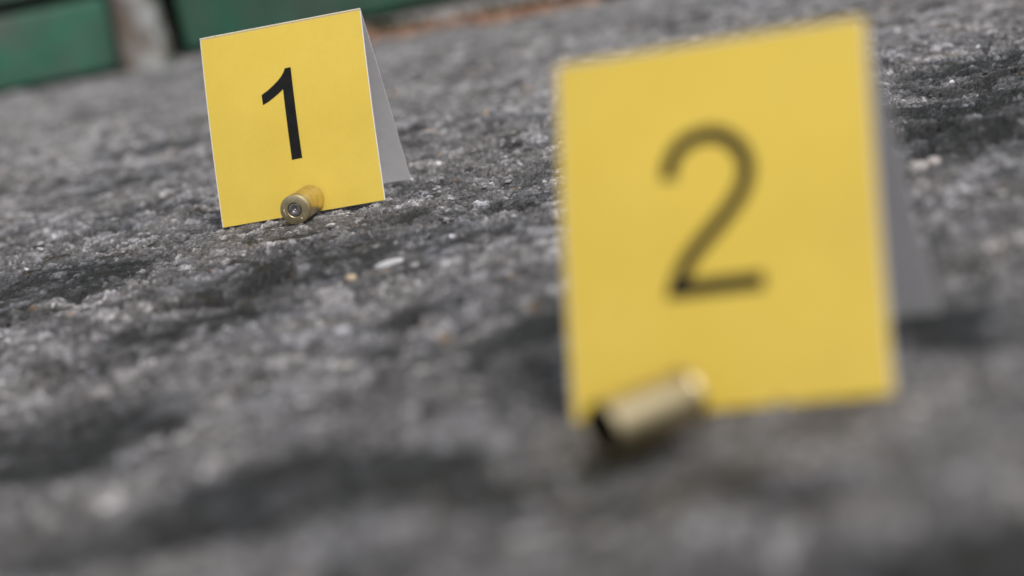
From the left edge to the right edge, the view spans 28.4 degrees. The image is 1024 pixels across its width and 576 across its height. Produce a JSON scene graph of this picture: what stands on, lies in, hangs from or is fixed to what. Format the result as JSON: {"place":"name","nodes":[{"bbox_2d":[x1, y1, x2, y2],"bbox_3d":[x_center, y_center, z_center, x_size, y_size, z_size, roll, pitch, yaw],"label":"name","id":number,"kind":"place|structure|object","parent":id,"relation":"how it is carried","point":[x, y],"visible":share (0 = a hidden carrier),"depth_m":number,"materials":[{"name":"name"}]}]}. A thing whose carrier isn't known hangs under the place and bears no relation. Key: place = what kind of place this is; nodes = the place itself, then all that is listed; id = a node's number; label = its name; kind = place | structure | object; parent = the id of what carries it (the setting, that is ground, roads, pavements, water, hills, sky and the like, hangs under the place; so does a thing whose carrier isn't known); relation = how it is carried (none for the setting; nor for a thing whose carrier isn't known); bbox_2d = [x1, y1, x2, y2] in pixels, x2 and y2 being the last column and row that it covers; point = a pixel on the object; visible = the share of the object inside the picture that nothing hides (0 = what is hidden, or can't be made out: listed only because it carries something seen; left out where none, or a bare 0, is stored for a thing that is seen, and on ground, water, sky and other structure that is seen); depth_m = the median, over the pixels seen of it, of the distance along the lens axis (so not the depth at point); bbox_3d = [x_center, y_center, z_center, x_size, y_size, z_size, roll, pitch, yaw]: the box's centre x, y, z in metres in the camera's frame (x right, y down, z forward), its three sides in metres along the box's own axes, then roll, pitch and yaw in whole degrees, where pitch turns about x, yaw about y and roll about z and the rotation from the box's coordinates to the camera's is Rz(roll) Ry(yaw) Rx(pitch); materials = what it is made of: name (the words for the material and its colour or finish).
{"place":"outdoors","nodes":[
{"label":"outdoors","id":0,"kind":"place"},
{"bbox_2d":[0,0,1023,575],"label":"ground","id":1,"kind":"structure","parent":0,"point":[246,506],"depth_m":0.40,"materials":[{"name":"grey asphalt"}]},
{"bbox_2d":[108,0,180,73],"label":"gate post","id":2,"kind":"object","parent":1,"relation":"on","point":[144,34],"visible":0.88,"depth_m":1.53,"materials":[{"name":"white metal"}]},
{"bbox_2d":[0,0,120,91],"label":"board gate","id":3,"kind":"structure","parent":2,"relation":"attached to","point":[43,41],"depth_m":1.54,"materials":[{"name":"green paint"}]},
{"bbox_2d":[280,185,323,224],"bbox_3d":[-0.061,-0.025,0.594,0.009,0.009,0.017,-9,12,13],"label":"cartridge case","id":4,"kind":"object","parent":1,"relation":"on","point":[303,204],"visible":1,"depth_m":0.59,"materials":[{"name":"gold metal"}]},
{"bbox_2d":[200,8,409,227],"bbox_3d":[-0.065,-0.053,0.615,0.051,0.056,0.036,-9,11,11],"label":"evidence marker","id":5,"kind":"object","parent":1,"relation":"on","point":[294,106],"visible":1,"depth_m":0.61,"materials":[{"name":"yellow plastic"}]},
{"bbox_2d":[165,0,472,48],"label":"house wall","id":6,"kind":"structure","parent":1,"relation":"on","point":[173,13],"depth_m":1.66,"materials":[{"name":"paint"}]},
{"bbox_2d":[176,0,434,49],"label":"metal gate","id":7,"kind":"structure","parent":6,"relation":"attached to","point":[199,19],"depth_m":1.53,"materials":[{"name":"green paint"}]},
{"bbox_2d":[334,326,350,335],"bbox_3d":[-0.036,0.009,0.430,0.004,0.002,0.003,-11,11,0],"label":"stone chip","id":8,"kind":"object","parent":1,"relation":"on","point":[340,330],"visible":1,"depth_m":0.43,"materials":[{"name":"grey stone"}]},
{"bbox_2d":[334,362,356,370],"bbox_3d":[-0.033,0.016,0.403,0.005,0.002,0.003,-14,12,-12],"label":"stone chip","id":9,"kind":"object","parent":1,"relation":"on","point":[347,365],"visible":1,"depth_m":0.40,"materials":[{"name":"grey stone"}]},
{"bbox_2d":[345,274,355,281],"bbox_3d":[-0.039,-0.002,0.486,0.003,0.002,0.003,-11,11,0],"label":"pebble","id":10,"kind":"object","parent":1,"relation":"on","point":[350,277],"visible":1,"depth_m":0.48,"materials":[{"name":"beige stone"}]},
{"bbox_2d":[182,0,553,60],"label":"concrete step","id":11,"kind":"object","parent":1,"relation":"on","point":[443,13],"visible":0.2,"depth_m":1.44,"materials":[{"name":"grey concrete"}]},
{"bbox_2d":[365,0,565,33],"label":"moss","id":12,"kind":"object","parent":11,"relation":"on","point":[390,25],"visible":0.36,"depth_m":1.34,"materials":[{"name":"brown plant"}]},
{"bbox_2d":[374,258,403,269],"bbox_3d":[-0.030,-0.006,0.496,0.009,0.002,0.004,-20,20,-37],"label":"stone chip","id":13,"kind":"object","parent":1,"relation":"on","point":[386,263],"visible":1,"depth_m":0.49,"materials":[{"name":"white stone"}]},
{"bbox_2d":[410,262,418,266],"bbox_3d":[-0.023,-0.005,0.490,0.003,0.002,0.003,-13,11,-10],"label":"stone chip","id":14,"kind":"object","parent":1,"relation":"on","point":[414,264],"visible":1,"depth_m":0.49,"materials":[{"name":"grey stone"}]},
{"bbox_2d":[366,0,601,41],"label":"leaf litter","id":15,"kind":"object","parent":1,"relation":"on","point":[497,17],"visible":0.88,"depth_m":1.30,"materials":[{"name":"brown plant"}]},
{"bbox_2d":[394,21,436,30],"bbox_3d":[-0.064,-0.173,1.341,0.032,0.003,0.009,-6,12,24],"label":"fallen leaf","id":16,"kind":"object","parent":15,"relation":"on","point":[415,27],"visible":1,"depth_m":1.34,"materials":[{"name":"brown plant"}]},
{"bbox_2d":[441,12,479,22],"bbox_3d":[-0.033,-0.175,1.315,0.027,0.003,0.008,-15,12,-20],"label":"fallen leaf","id":17,"kind":"object","parent":15,"relation":"on","point":[473,15],"visible":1,"depth_m":1.31,"materials":[{"name":"brown plant"}]},
{"bbox_2d":[513,0,573,11],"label":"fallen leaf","id":18,"kind":"object","parent":15,"relation":"on","point":[532,9],"visible":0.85,"depth_m":1.27,"materials":[{"name":"brown plant"}]},
{"bbox_2d":[0,6,1019,575],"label":"pale grit","id":19,"kind":"object","parent":1,"relation":"on","point":[918,408],"visible":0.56,"depth_m":0.32,"materials":[{"name":"grey gravel"}]},
{"bbox_2d":[0,0,1023,575],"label":"loose grit","id":20,"kind":"object","parent":1,"relation":"on","point":[642,514],"visible":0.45,"depth_m":0.33,"materials":[{"name":"grey gravel"}]},
{"bbox_2d":[584,368,706,456],"bbox_3d":[0.020,0.018,0.301,0.017,0.009,0.009,-19,14,-33],"label":"cartridge case","id":21,"kind":"object","parent":1,"relation":"on","point":[648,411],"visible":1,"depth_m":0.30,"materials":[{"name":"gold metal"}]},
{"bbox_2d":[556,15,939,422],"bbox_3d":[0.036,-0.013,0.326,0.051,0.054,0.047,-7,12,22],"label":"evidence marker","id":22,"kind":"object","parent":1,"relation":"on","point":[740,226],"visible":0.99,"depth_m":0.32,"materials":[{"name":"yellow plastic"}]},
{"bbox_2d":[909,160,928,173],"bbox_3d":[0.095,-0.028,0.472,0.005,0.003,0.004,-15,12,-17],"label":"pebble","id":23,"kind":"object","parent":1,"relation":"on","point":[920,167],"visible":1,"depth_m":0.47,"materials":[{"name":"white stone"}]},
{"bbox_2d":[925,156,940,168],"bbox_3d":[0.099,-0.029,0.476,0.004,0.003,0.005,-1,16,43],"label":"pebble","id":24,"kind":"object","parent":1,"relation":"on","point":[931,161],"visible":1,"depth_m":0.47,"materials":[{"name":"white stone"}]}
]}

